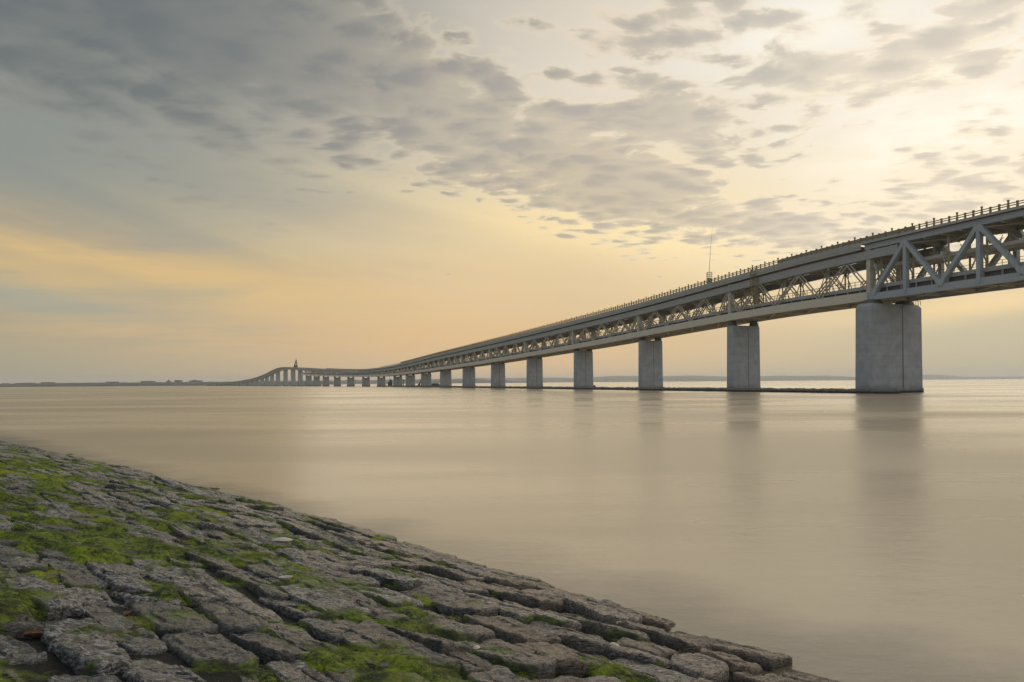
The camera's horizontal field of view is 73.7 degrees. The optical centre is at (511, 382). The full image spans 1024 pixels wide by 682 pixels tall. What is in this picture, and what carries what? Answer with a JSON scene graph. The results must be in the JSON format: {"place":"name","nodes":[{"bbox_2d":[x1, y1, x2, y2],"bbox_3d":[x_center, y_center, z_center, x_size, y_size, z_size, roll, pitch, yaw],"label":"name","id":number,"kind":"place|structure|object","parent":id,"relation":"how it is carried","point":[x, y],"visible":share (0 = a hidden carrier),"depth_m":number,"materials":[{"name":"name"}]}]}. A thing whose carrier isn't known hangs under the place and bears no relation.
{"place":"outdoors","nodes":[
{"label":"outdoors","id":0,"kind":"place"},
{"bbox_2d":[0,381,333,386],"bbox_3d":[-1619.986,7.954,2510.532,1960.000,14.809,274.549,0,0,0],"label":"shore","id":1,"kind":"structure","parent":0,"point":[108,384],"depth_m":2404.11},
{"bbox_2d":[254,379,545,383],"bbox_3d":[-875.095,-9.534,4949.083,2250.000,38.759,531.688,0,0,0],"label":"coast","id":2,"kind":"structure","parent":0,"point":[432,381],"depth_m":4748.69},
{"bbox_2d":[0,379,1023,681],"bbox_3d":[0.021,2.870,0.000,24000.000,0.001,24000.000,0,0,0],"label":"water","id":3,"kind":"structure","parent":0,"point":[852,537],"depth_m":19.09,"materials":[{"name":"liquid"}]},
{"bbox_2d":[194,200,1023,392],"bbox_3d":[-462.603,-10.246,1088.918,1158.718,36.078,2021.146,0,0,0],"label":"truss bridge","id":4,"kind":"structure","parent":3,"relation":"on","point":[888,347],"depth_m":172.07,"materials":[{"name":"metal"}]},
{"bbox_2d":[376,385,899,393],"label":"breakwater","id":5,"kind":"object","parent":3,"relation":"in","point":[854,390],"visible":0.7,"depth_m":189.42,"materials":[{"name":"stone"}]},
{"bbox_2d":[0,0,1023,383],"label":"sky","id":6,"kind":"structure","parent":0,"point":[203,190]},
{"bbox_2d":[403,375,926,381],"bbox_3d":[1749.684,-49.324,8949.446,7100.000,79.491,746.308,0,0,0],"label":"hills","id":7,"kind":"structure","parent":0,"point":[684,378],"depth_m":8664.10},
{"bbox_2d":[922,374,1023,379],"bbox_3d":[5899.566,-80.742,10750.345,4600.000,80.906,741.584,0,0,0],"label":"hills","id":8,"kind":"structure","parent":0,"point":[932,377],"depth_m":10462.47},
{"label":"embankment","id":9,"kind":"structure","parent":0,"visible":0},
{"bbox_2d":[0,557,16,579],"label":"revetment stone","id":10,"kind":"object","parent":9,"relation":"on","point":[7,572],"visible":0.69,"depth_m":5.21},
{"bbox_2d":[0,669,22,681],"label":"revetment stone","id":11,"kind":"object","parent":9,"relation":"on","point":[13,673],"visible":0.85,"depth_m":3.29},
{"bbox_2d":[0,545,38,560],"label":"revetment stone","id":12,"kind":"object","parent":9,"relation":"on","point":[11,551],"visible":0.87,"depth_m":5.86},
{"bbox_2d":[0,635,46,664],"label":"revetment stone","id":13,"kind":"object","parent":9,"relation":"on","point":[15,651],"visible":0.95,"depth_m":3.60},
{"bbox_2d":[0,614,46,638],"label":"revetment stone","id":14,"kind":"object","parent":9,"relation":"on","point":[16,628],"visible":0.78,"depth_m":3.97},
{"bbox_2d":[0,557,47,572],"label":"revetment stone","id":15,"kind":"object","parent":9,"relation":"on","point":[23,564],"visible":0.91,"depth_m":5.46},
{"bbox_2d":[14,573,58,579],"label":"revetment stone","id":16,"kind":"object","parent":9,"relation":"on","point":[51,577],"visible":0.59,"depth_m":5.25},
{"bbox_2d":[3,577,84,620],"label":"revetment stone","id":17,"kind":"object","parent":9,"relation":"on","point":[61,606],"visible":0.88,"depth_m":4.55,"materials":[{"name":"stone"}]},
{"bbox_2d":[31,508,68,519],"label":"revetment stone","id":18,"kind":"object","parent":9,"relation":"on","point":[54,513],"visible":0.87,"depth_m":8.53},
{"bbox_2d":[36,548,75,561],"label":"revetment stone","id":19,"kind":"object","parent":9,"relation":"on","point":[48,553],"visible":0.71,"depth_m":6.12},
{"bbox_2d":[37,521,82,531],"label":"revetment stone","id":20,"kind":"object","parent":9,"relation":"on","point":[56,527],"visible":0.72,"depth_m":7.65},
{"bbox_2d":[41,558,108,588],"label":"revetment stone","id":21,"kind":"object","parent":9,"relation":"on","point":[82,576],"visible":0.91,"depth_m":5.56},
{"bbox_2d":[57,508,92,518],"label":"revetment stone","id":22,"kind":"object","parent":9,"relation":"on","point":[64,512],"visible":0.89,"depth_m":8.96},
{"bbox_2d":[46,673,121,681],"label":"revetment stone","id":23,"kind":"object","parent":9,"relation":"on","point":[102,677],"visible":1,"depth_m":3.41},
{"bbox_2d":[38,618,132,675],"bbox_3d":[-2.552,1.609,3.982,0.385,0.366,1.199,0,0,-42],"label":"revetment stone","id":24,"kind":"object","parent":9,"relation":"on","point":[74,648],"visible":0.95,"depth_m":3.76,"materials":[{"name":"stone"}]},
{"bbox_2d":[67,587,128,608],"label":"revetment stone","id":25,"kind":"object","parent":9,"relation":"on","point":[86,597],"visible":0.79,"depth_m":5.00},
{"bbox_2d":[85,560,145,576],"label":"revetment stone","id":26,"kind":"object","parent":9,"relation":"on","point":[121,568],"visible":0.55,"depth_m":6.03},
{"bbox_2d":[92,568,155,593],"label":"revetment stone","id":27,"kind":"object","parent":9,"relation":"on","point":[115,580],"visible":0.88,"depth_m":5.55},
{"bbox_2d":[83,605,167,654],"bbox_3d":[-2.546,1.687,4.365,1.132,0.339,0.321,0,0,43],"label":"revetment stone","id":28,"kind":"object","parent":9,"relation":"on","point":[150,643],"visible":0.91,"depth_m":4.27,"materials":[{"name":"stone"}]},
{"bbox_2d":[113,494,149,503],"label":"revetment stone","id":29,"kind":"object","parent":9,"relation":"on","point":[130,499],"visible":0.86,"depth_m":11.93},
{"bbox_2d":[125,509,161,517],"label":"revetment stone","id":30,"kind":"object","parent":9,"relation":"on","point":[142,513],"visible":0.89,"depth_m":10.24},
{"bbox_2d":[110,591,181,607],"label":"revetment stone","id":31,"kind":"object","parent":9,"relation":"on","point":[129,599],"visible":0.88,"depth_m":5.12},
{"bbox_2d":[131,524,179,541],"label":"revetment stone","id":32,"kind":"object","parent":9,"relation":"on","point":[159,534],"visible":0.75,"depth_m":8.48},
{"bbox_2d":[120,658,206,681],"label":"revetment stone","id":33,"kind":"object","parent":9,"relation":"on","point":[148,670],"visible":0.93,"depth_m":3.61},
{"bbox_2d":[130,558,205,584],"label":"revetment stone","id":34,"kind":"object","parent":9,"relation":"on","point":[164,574],"visible":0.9,"depth_m":6.19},
{"bbox_2d":[129,601,218,635],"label":"revetment stone","id":35,"kind":"object","parent":9,"relation":"on","point":[164,620],"visible":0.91,"depth_m":4.66,"materials":[{"name":"stone"}]},
{"bbox_2d":[165,557,200,567],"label":"revetment stone","id":36,"kind":"object","parent":9,"relation":"on","point":[190,564],"visible":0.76,"depth_m":6.73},
{"bbox_2d":[163,521,208,537],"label":"revetment stone","id":37,"kind":"object","parent":9,"relation":"on","point":[178,528],"visible":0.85,"depth_m":9.16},
{"bbox_2d":[165,564,223,586],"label":"revetment stone","id":38,"kind":"object","parent":9,"relation":"on","point":[209,579],"visible":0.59,"depth_m":6.36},
{"bbox_2d":[172,581,228,608],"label":"revetment stone","id":39,"kind":"object","parent":9,"relation":"on","point":[200,593],"visible":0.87,"depth_m":5.46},
{"bbox_2d":[176,520,224,531],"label":"revetment stone","id":40,"kind":"object","parent":9,"relation":"on","point":[200,525],"visible":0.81,"depth_m":9.61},
{"bbox_2d":[160,630,258,669],"bbox_3d":[-1.895,1.774,4.229,0.735,0.380,0.459,0,0,44],"label":"revetment stone","id":41,"kind":"object","parent":9,"relation":"on","point":[197,648],"visible":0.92,"depth_m":4.14,"materials":[{"name":"stone"}]},
{"bbox_2d":[185,534,234,547],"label":"revetment stone","id":42,"kind":"object","parent":9,"relation":"on","point":[199,540],"visible":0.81,"depth_m":8.47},
{"bbox_2d":[184,548,241,571],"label":"revetment stone","id":43,"kind":"object","parent":9,"relation":"on","point":[210,562],"visible":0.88,"depth_m":7.12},
{"bbox_2d":[192,501,237,511],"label":"revetment stone","id":44,"kind":"object","parent":9,"relation":"on","point":[220,508],"visible":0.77,"depth_m":13.02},
{"bbox_2d":[200,529,256,544],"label":"revetment stone","id":45,"kind":"object","parent":9,"relation":"on","point":[219,535],"visible":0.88,"depth_m":9.06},
{"bbox_2d":[198,601,269,635],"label":"revetment stone","id":46,"kind":"object","parent":9,"relation":"on","point":[228,619],"visible":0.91,"depth_m":4.83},
{"bbox_2d":[215,546,258,564],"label":"revetment stone","id":47,"kind":"object","parent":9,"relation":"on","point":[223,551],"visible":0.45,"depth_m":7.68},
{"bbox_2d":[220,517,263,527],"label":"revetment stone","id":48,"kind":"object","parent":9,"relation":"on","point":[244,523],"visible":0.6,"depth_m":10.64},
{"bbox_2d":[214,586,283,623],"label":"revetment stone","id":49,"kind":"object","parent":9,"relation":"on","point":[237,599],"visible":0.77,"depth_m":5.36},
{"bbox_2d":[215,569,289,600],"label":"revetment stone","id":50,"kind":"object","parent":9,"relation":"on","point":[256,585],"visible":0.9,"depth_m":6.36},
{"bbox_2d":[227,515,282,527],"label":"revetment stone","id":51,"kind":"object","parent":9,"relation":"on","point":[268,524],"visible":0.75,"depth_m":11.77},
{"bbox_2d":[228,631,309,663],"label":"revetment stone","id":52,"kind":"object","parent":9,"relation":"on","point":[265,648],"visible":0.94,"depth_m":4.41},
{"bbox_2d":[245,563,292,578],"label":"revetment stone","id":53,"kind":"object","parent":9,"relation":"on","point":[262,570],"visible":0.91,"depth_m":7.05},
{"bbox_2d":[246,527,295,539],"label":"revetment stone","id":54,"kind":"object","parent":9,"relation":"on","point":[263,531],"visible":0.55,"depth_m":10.30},
{"bbox_2d":[242,534,303,550],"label":"revetment stone","id":55,"kind":"object","parent":9,"relation":"on","point":[261,538],"visible":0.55,"depth_m":9.30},
{"bbox_2d":[258,597,324,620],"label":"revetment stone","id":56,"kind":"object","parent":9,"relation":"on","point":[285,608],"visible":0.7,"depth_m":5.63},
{"bbox_2d":[263,527,323,543],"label":"revetment stone","id":57,"kind":"object","parent":9,"relation":"on","point":[292,535],"visible":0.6,"depth_m":10.65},
{"bbox_2d":[264,660,328,681],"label":"revetment stone","id":58,"kind":"object","parent":9,"relation":"on","point":[286,671],"visible":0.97,"depth_m":4.09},
{"bbox_2d":[258,557,334,581],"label":"revetment stone","id":59,"kind":"object","parent":9,"relation":"on","point":[277,562],"visible":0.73,"depth_m":7.50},
{"bbox_2d":[276,519,316,535],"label":"revetment stone","id":60,"kind":"object","parent":9,"relation":"on","point":[296,529],"visible":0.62,"depth_m":11.51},
{"bbox_2d":[0,440,593,681],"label":"revetment stones","id":61,"kind":"object","parent":9,"relation":"on","point":[86,464],"visible":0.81,"depth_m":21.32,"materials":[{"name":"stone"}]},
{"bbox_2d":[0,456,680,681],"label":"weed strands","id":62,"kind":"object","parent":61,"relation":"on","point":[325,646],"visible":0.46,"depth_m":6.10},
{"bbox_2d":[266,623,340,658],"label":"revetment stone","id":63,"kind":"object","parent":9,"relation":"on","point":[297,636],"visible":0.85,"depth_m":4.73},
{"bbox_2d":[275,548,349,573],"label":"revetment stone","id":64,"kind":"object","parent":9,"relation":"on","point":[314,561],"visible":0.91,"depth_m":8.14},
{"bbox_2d":[278,583,371,616],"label":"revetment stone","id":65,"kind":"object","parent":9,"relation":"on","point":[320,600],"visible":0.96,"depth_m":6.07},
{"bbox_2d":[301,666,358,681],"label":"revetment stone","id":66,"kind":"object","parent":9,"relation":"on","point":[344,676],"visible":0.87,"depth_m":4.16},
{"bbox_2d":[305,531,359,545],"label":"revetment stone","id":67,"kind":"object","parent":9,"relation":"on","point":[322,535],"visible":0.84,"depth_m":10.77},
{"bbox_2d":[306,520,362,535],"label":"revetment stone","id":68,"kind":"object","parent":9,"relation":"on","point":[326,527],"visible":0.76,"depth_m":12.31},
{"bbox_2d":[304,550,373,567],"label":"revetment stone","id":69,"kind":"object","parent":9,"relation":"on","point":[328,556],"visible":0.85,"depth_m":8.72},
{"bbox_2d":[298,618,387,651],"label":"revetment stone","id":70,"kind":"object","parent":9,"relation":"on","point":[334,634],"visible":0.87,"depth_m":5.04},
{"bbox_2d":[319,518,376,533],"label":"revetment stone","id":71,"kind":"object","parent":9,"relation":"on","point":[337,524],"visible":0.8,"depth_m":13.13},
{"bbox_2d":[320,570,380,587],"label":"revetment stone","id":72,"kind":"object","parent":9,"relation":"on","point":[345,577],"visible":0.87,"depth_m":7.38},
{"bbox_2d":[325,530,379,545],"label":"revetment stone","id":73,"kind":"object","parent":9,"relation":"on","point":[360,542],"visible":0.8,"depth_m":11.01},
{"bbox_2d":[296,579,409,622],"bbox_3d":[-1.492,2.130,6.331,0.481,0.400,1.517,0,0,-44],"label":"revetment stone","id":74,"kind":"object","parent":9,"relation":"on","point":[351,596],"visible":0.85,"depth_m":6.34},
{"bbox_2d":[335,554,391,569],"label":"revetment stone","id":75,"kind":"object","parent":9,"relation":"on","point":[380,564],"visible":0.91,"depth_m":8.93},
{"bbox_2d":[333,543,395,559],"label":"revetment stone","id":76,"kind":"object","parent":9,"relation":"on","point":[360,550],"visible":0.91,"depth_m":9.95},
{"bbox_2d":[0,445,764,681],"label":"green weed","id":77,"kind":"object","parent":9,"relation":"on","point":[53,664],"visible":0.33,"depth_m":6.24,"materials":[{"name":"plant"}]},
{"bbox_2d":[347,584,423,608],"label":"revetment stone","id":78,"kind":"object","parent":9,"relation":"on","point":[390,598],"visible":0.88,"depth_m":6.66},
{"bbox_2d":[359,544,414,557],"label":"revetment stone","id":79,"kind":"object","parent":9,"relation":"on","point":[389,550],"visible":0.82,"depth_m":10.27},
{"bbox_2d":[349,565,426,590],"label":"revetment stone","id":80,"kind":"object","parent":9,"relation":"on","point":[399,581],"visible":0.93,"depth_m":7.79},
{"bbox_2d":[332,619,461,675],"bbox_3d":[-0.926,2.054,5.081,0.389,0.354,1.331,0,0,-45],"label":"revetment stone","id":81,"kind":"object","parent":9,"relation":"on","point":[376,633],"visible":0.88,"depth_m":5.04,"materials":[{"name":"stone"}]},
{"bbox_2d":[365,650,428,668],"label":"revetment stone","id":82,"kind":"object","parent":9,"relation":"on","point":[382,663],"visible":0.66,"depth_m":4.57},
{"bbox_2d":[382,559,418,570],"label":"revetment stone","id":83,"kind":"object","parent":9,"relation":"on","point":[397,563],"visible":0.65,"depth_m":9.18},
{"bbox_2d":[369,539,432,558],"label":"revetment stone","id":84,"kind":"object","parent":9,"relation":"on","point":[411,551],"visible":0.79,"depth_m":11.06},
{"bbox_2d":[377,568,465,592],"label":"revetment stone","id":85,"kind":"object","parent":9,"relation":"on","point":[431,582],"visible":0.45,"depth_m":8.00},
{"bbox_2d":[381,624,472,654],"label":"revetment stone","id":86,"kind":"object","parent":9,"relation":"on","point":[436,643],"visible":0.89,"depth_m":5.19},
{"bbox_2d":[408,545,457,557],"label":"revetment stone","id":87,"kind":"object","parent":9,"relation":"on","point":[425,549],"visible":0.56,"depth_m":11.31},
{"bbox_2d":[392,555,484,581],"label":"revetment stone","id":88,"kind":"object","parent":9,"relation":"on","point":[438,570],"visible":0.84,"depth_m":9.26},
{"bbox_2d":[399,568,488,596],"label":"revetment stone","id":89,"kind":"object","parent":9,"relation":"on","point":[464,587],"visible":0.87,"depth_m":8.18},
{"bbox_2d":[396,608,495,643],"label":"revetment stone","id":90,"kind":"object","parent":9,"relation":"on","point":[448,628],"visible":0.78,"depth_m":5.81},
{"bbox_2d":[424,555,472,565],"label":"revetment stone","id":91,"kind":"object","parent":9,"relation":"on","point":[444,560],"visible":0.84,"depth_m":10.28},
{"bbox_2d":[400,585,498,618],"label":"revetment stone","id":92,"kind":"object","parent":9,"relation":"on","point":[455,603],"visible":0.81,"depth_m":6.95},
{"bbox_2d":[426,649,493,679],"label":"revetment stone","id":93,"kind":"object","parent":9,"relation":"on","point":[468,662],"visible":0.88,"depth_m":4.96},
{"bbox_2d":[445,562,491,576],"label":"revetment stone","id":94,"kind":"object","parent":9,"relation":"on","point":[472,570],"visible":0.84,"depth_m":9.84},
{"bbox_2d":[467,665,530,681],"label":"revetment stone","id":95,"kind":"object","parent":9,"relation":"on","point":[496,673],"visible":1,"depth_m":4.62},
{"bbox_2d":[478,598,535,624],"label":"revetment stone","id":96,"kind":"object","parent":9,"relation":"on","point":[519,614],"visible":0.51,"depth_m":6.79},
{"bbox_2d":[478,572,538,589],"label":"revetment stone","id":97,"kind":"object","parent":9,"relation":"on","point":[514,582],"visible":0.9,"depth_m":9.16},
{"bbox_2d":[464,639,556,678],"bbox_3d":[-0.059,2.239,5.331,0.920,0.384,0.521,0,0,45],"label":"revetment stone","id":98,"kind":"object","parent":9,"relation":"on","point":[541,665],"visible":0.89,"depth_m":5.14,"materials":[{"name":"stone"}]},
{"bbox_2d":[458,580,562,612],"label":"revetment stone","id":99,"kind":"object","parent":9,"relation":"on","point":[542,601],"visible":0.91,"depth_m":8.06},
{"bbox_2d":[463,614,561,643],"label":"revetment stone","id":100,"kind":"object","parent":9,"relation":"on","point":[510,630],"visible":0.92,"depth_m":6.17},
{"bbox_2d":[487,568,540,581],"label":"revetment stone","id":101,"kind":"object","parent":9,"relation":"on","point":[505,573],"visible":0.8,"depth_m":9.78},
{"bbox_2d":[460,592,581,631],"bbox_3d":[0.054,2.550,7.349,1.602,0.477,0.551,0,0,44],"label":"revetment stone","id":102,"kind":"object","parent":9,"relation":"on","point":[554,619],"visible":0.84,"depth_m":6.90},
{"bbox_2d":[521,589,585,599],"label":"revetment stone","id":103,"kind":"object","parent":9,"relation":"on","point":[554,593],"visible":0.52,"depth_m":8.81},
{"bbox_2d":[530,580,591,598],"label":"revetment stone","id":104,"kind":"object","parent":9,"relation":"on","point":[542,585],"visible":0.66,"depth_m":9.19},
{"bbox_2d":[514,642,608,677],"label":"revetment stone","id":105,"kind":"object","parent":9,"relation":"on","point":[570,662],"visible":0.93,"depth_m":5.51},
{"bbox_2d":[529,620,608,656],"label":"revetment stone","id":106,"kind":"object","parent":9,"relation":"on","point":[580,642],"visible":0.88,"depth_m":6.19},
{"bbox_2d":[544,610,649,641],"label":"revetment stone","id":107,"kind":"object","parent":9,"relation":"on","point":[597,628],"visible":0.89,"depth_m":6.94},
{"bbox_2d":[560,597,642,624],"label":"revetment stone","id":108,"kind":"object","parent":9,"relation":"on","point":[594,611],"visible":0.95,"depth_m":7.92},
{"bbox_2d":[587,675,624,681],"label":"revetment stone","id":109,"kind":"object","parent":9,"relation":"on","point":[602,678],"visible":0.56,"depth_m":5.20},
{"bbox_2d":[586,597,631,609],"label":"revetment stone","id":110,"kind":"object","parent":9,"relation":"on","point":[607,602],"visible":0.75,"depth_m":8.62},
{"bbox_2d":[606,644,669,669],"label":"revetment stone","id":111,"kind":"object","parent":9,"relation":"on","point":[613,652],"visible":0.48,"depth_m":6.01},
{"bbox_2d":[617,609,675,630],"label":"revetment stone","id":112,"kind":"object","parent":9,"relation":"on","point":[657,622],"visible":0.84,"depth_m":7.96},
{"bbox_2d":[616,637,679,660],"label":"revetment stone","id":113,"kind":"object","parent":9,"relation":"on","point":[660,651],"visible":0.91,"depth_m":6.42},
{"bbox_2d":[609,658,692,681],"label":"revetment stone","id":114,"kind":"object","parent":9,"relation":"on","point":[653,673],"visible":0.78,"depth_m":5.58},
{"bbox_2d":[615,621,711,653],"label":"revetment stone","id":115,"kind":"object","parent":9,"relation":"on","point":[663,637],"visible":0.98,"depth_m":6.95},
{"bbox_2d":[670,652,728,681],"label":"revetment stone","id":116,"kind":"object","parent":9,"relation":"on","point":[696,665],"visible":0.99,"depth_m":6.00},
{"bbox_2d":[668,631,791,671],"bbox_3d":[2.214,2.915,7.272,1.420,0.408,0.488,0,0,43],"label":"revetment stone","id":117,"kind":"object","parent":9,"relation":"on","point":[766,660],"visible":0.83,"depth_m":6.94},
{"bbox_2d":[700,648,762,675],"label":"revetment stone","id":118,"kind":"object","parent":9,"relation":"on","point":[734,663],"visible":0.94,"depth_m":6.40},
{"bbox_2d":[733,672,804,681],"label":"revetment stone","id":119,"kind":"object","parent":9,"relation":"on","point":[747,677],"visible":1,"depth_m":6.11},
{"bbox_2d":[782,669,840,681],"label":"revetment stone","id":120,"kind":"object","parent":9,"relation":"on","point":[796,675],"visible":0.98,"depth_m":6.42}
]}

